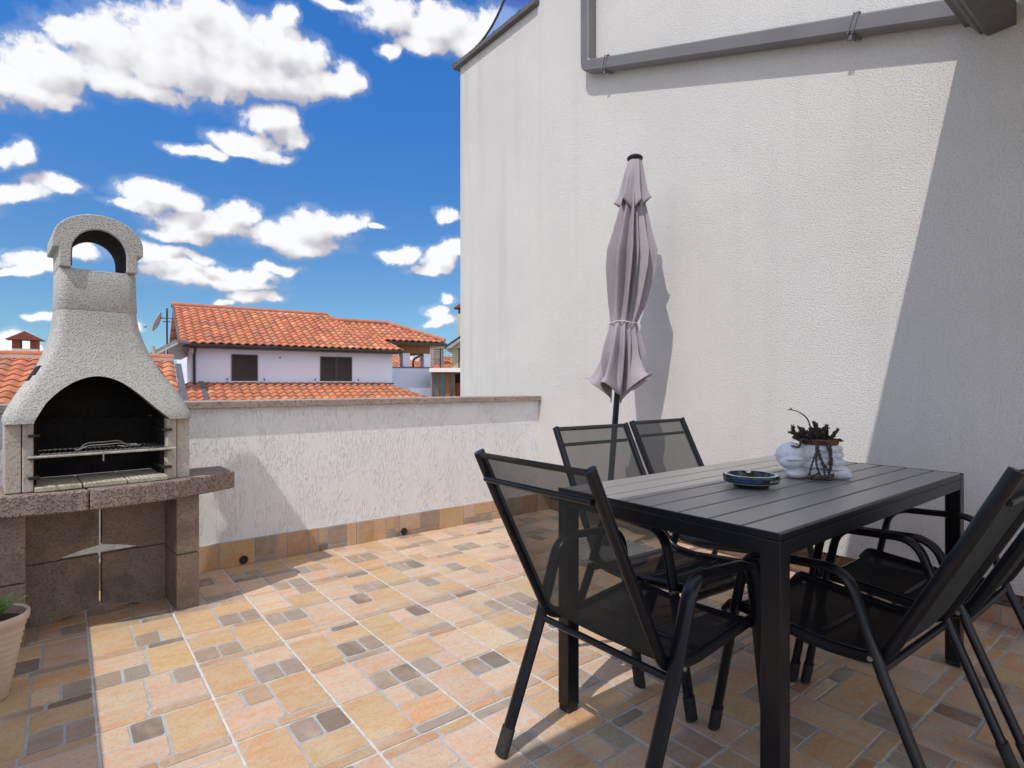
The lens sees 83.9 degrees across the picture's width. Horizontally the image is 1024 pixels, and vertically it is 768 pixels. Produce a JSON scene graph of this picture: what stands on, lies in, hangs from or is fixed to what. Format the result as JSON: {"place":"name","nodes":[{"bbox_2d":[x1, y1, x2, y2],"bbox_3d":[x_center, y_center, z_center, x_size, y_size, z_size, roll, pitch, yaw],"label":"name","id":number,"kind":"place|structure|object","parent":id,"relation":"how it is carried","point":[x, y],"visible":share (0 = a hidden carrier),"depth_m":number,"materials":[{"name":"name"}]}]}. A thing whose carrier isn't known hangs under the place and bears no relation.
{"place":"outdoors","nodes":[
{"label":"outdoors","id":0,"kind":"place"},
{"bbox_2d":[0,331,187,403],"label":"tiled house","id":1,"kind":"structure","parent":0,"point":[18,363],"depth_m":15.43,"materials":[{"name":"tile"}]},
{"bbox_2d":[143,308,175,353],"bbox_3d":[-11.813,-1.325,19.110,0.874,2.450,0.556,0,0,21],"label":"satellite mast","id":2,"kind":"object","parent":1,"relation":"on","point":[157,321],"visible":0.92,"depth_m":19.17,"materials":[{"name":"grey metal"}]},
{"bbox_2d":[0,0,530,377],"label":"sky","id":3,"kind":"structure","parent":0,"point":[298,155],"materials":[{"name":"blue"}]},
{"bbox_2d":[392,347,452,367],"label":"house","id":4,"kind":"structure","parent":0,"point":[446,361],"depth_m":44.05,"materials":[{"name":"tile"}]},
{"bbox_2d":[429,348,459,396],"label":"balcony","id":5,"kind":"structure","parent":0,"point":[445,382],"depth_m":25.10,"materials":[{"name":"orange wood"}]},
{"bbox_2d":[444,304,459,367],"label":"yellow house","id":6,"kind":"structure","parent":0,"point":[455,343],"depth_m":34.99,"materials":[{"name":"paint"}]},
{"bbox_2d":[0,518,1023,767],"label":"floor","id":7,"kind":"structure","parent":0,"point":[400,652],"depth_m":2.07,"materials":[{"name":"tile"}]},
{"bbox_2d":[0,603,29,700],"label":"plant pot","id":8,"kind":"object","parent":7,"relation":"on","point":[14,618],"visible":0.99,"depth_m":1.97,"materials":[{"name":"beige ceramic"}]},
{"bbox_2d":[0,592,26,614],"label":"aloe plant","id":9,"kind":"object","parent":8,"relation":"in","point":[4,606],"visible":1,"depth_m":2.01,"materials":[{"name":"green plant"}]},
{"bbox_2d":[0,214,234,647],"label":"barbecue","id":10,"kind":"object","parent":7,"relation":"on","point":[96,375],"visible":0.99,"depth_m":2.67,"materials":[{"name":"grey concrete"}]},
{"bbox_2d":[27,442,175,460],"bbox_3d":[-1.892,0.317,2.630,0.537,0.042,0.313,0,0,-43],"label":"grill grate","id":11,"kind":"object","parent":10,"relation":"in","point":[95,452],"visible":0.9,"depth_m":2.58,"materials":[{"name":"metal"}]},
{"bbox_2d":[74,440,139,450],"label":"barbecue tongs","id":12,"kind":"object","parent":11,"relation":"on","point":[129,444],"visible":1,"depth_m":2.62,"materials":[{"name":"metal"}]},
{"bbox_2d":[0,395,540,590],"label":"parapet wall","id":13,"kind":"structure","parent":7,"relation":"on","point":[313,475],"depth_m":3.84,"materials":[{"name":"white paint"}]},
{"bbox_2d":[474,449,759,767],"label":"patio chair","id":14,"kind":"object","parent":7,"relation":"on","point":[567,537],"visible":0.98,"depth_m":1.49,"materials":[{"name":"black fabric"}]},
{"bbox_2d":[586,154,657,423],"bbox_3d":[0.621,-0.181,3.627,0.574,2.556,0.571,0,0,-38],"label":"parasol","id":15,"kind":"object","parent":7,"relation":"on","point":[631,266],"visible":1,"depth_m":3.56,"materials":[{"name":"fabric"}]},
{"bbox_2d":[553,422,759,722],"bbox_3d":[0.575,0.640,2.296,0.539,0.917,0.761,0,0,-35],"label":"patio chair","id":16,"kind":"object","parent":7,"relation":"on","point":[660,559],"visible":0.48,"depth_m":2.42,"materials":[{"name":"black fabric"}]},
{"bbox_2d":[629,417,813,557],"bbox_3d":[0.999,0.640,2.725,0.539,0.917,0.761,0,0,-39],"label":"patio chair","id":17,"kind":"object","parent":7,"relation":"on","point":[665,445],"visible":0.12,"depth_m":2.94,"materials":[{"name":"black fabric"}]},
{"bbox_2d":[558,455,963,767],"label":"dining table","id":18,"kind":"object","parent":7,"relation":"on","point":[775,526],"visible":0.77,"depth_m":1.67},
{"bbox_2d":[723,470,779,488],"bbox_3d":[0.813,0.327,1.939,0.182,0.043,0.182,0,0,-38],"label":"ashtray","id":19,"kind":"object","parent":18,"relation":"on","point":[753,479],"visible":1,"depth_m":1.89,"materials":[{"name":"blue ceramic"}]},
{"bbox_2d":[775,438,852,479],"bbox_3d":[1.124,0.278,2.143,0.271,0.149,0.188,0,0,0],"label":"turtle planter","id":20,"kind":"object","parent":18,"relation":"on","point":[794,462],"visible":0.79,"depth_m":2.08,"materials":[{"name":"white ceramic"}]},
{"bbox_2d":[788,407,843,480],"bbox_3d":[1.125,0.216,2.098,0.202,0.257,0.186,0,0,0],"label":"succulent plant","id":21,"kind":"object","parent":20,"relation":"in","point":[817,433],"visible":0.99,"depth_m":2.09,"materials":[{"name":"plant"}]},
{"bbox_2d":[708,466,1023,767],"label":"patio chair","id":22,"kind":"object","parent":7,"relation":"on","point":[849,619],"visible":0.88,"depth_m":1.59,"materials":[{"name":"black fabric"}]},
{"bbox_2d":[800,508,1023,761],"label":"patio chair","id":23,"kind":"object","parent":7,"relation":"on","point":[878,571],"visible":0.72,"depth_m":1.97,"materials":[{"name":"black fabric"}]},
{"label":"ground","id":24,"kind":"structure","parent":0,"visible":0},
{"bbox_2d":[169,302,426,400],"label":"white house","id":25,"kind":"structure","parent":24,"relation":"on","point":[245,353],"depth_m":22.08,"materials":[{"name":"tile"}]},
{"bbox_2d":[229,354,259,382],"bbox_3d":[-9.856,-0.562,21.020,1.023,1.045,0.060,0,0,-34],"label":"window","id":26,"kind":"structure","parent":25,"relation":"in","point":[244,368],"depth_m":21.00,"materials":[{"name":"black glass"}]},
{"bbox_2d":[319,356,352,382],"bbox_3d":[-7.053,-0.565,22.881,1.400,1.050,0.060,0,0,-34],"label":"window","id":27,"kind":"structure","parent":25,"relation":"in","point":[332,369],"depth_m":22.84,"materials":[{"name":"black glass"}]},
{"bbox_2d":[329,317,446,396],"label":"pavilion house","id":28,"kind":"structure","parent":24,"relation":"on","point":[410,342],"depth_m":26.09,"materials":[{"name":"tile"}]},
{"bbox_2d":[451,0,1023,630],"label":"wall","id":29,"kind":"structure","parent":24,"relation":"on","point":[835,202],"depth_m":3.31,"materials":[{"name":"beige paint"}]}
]}

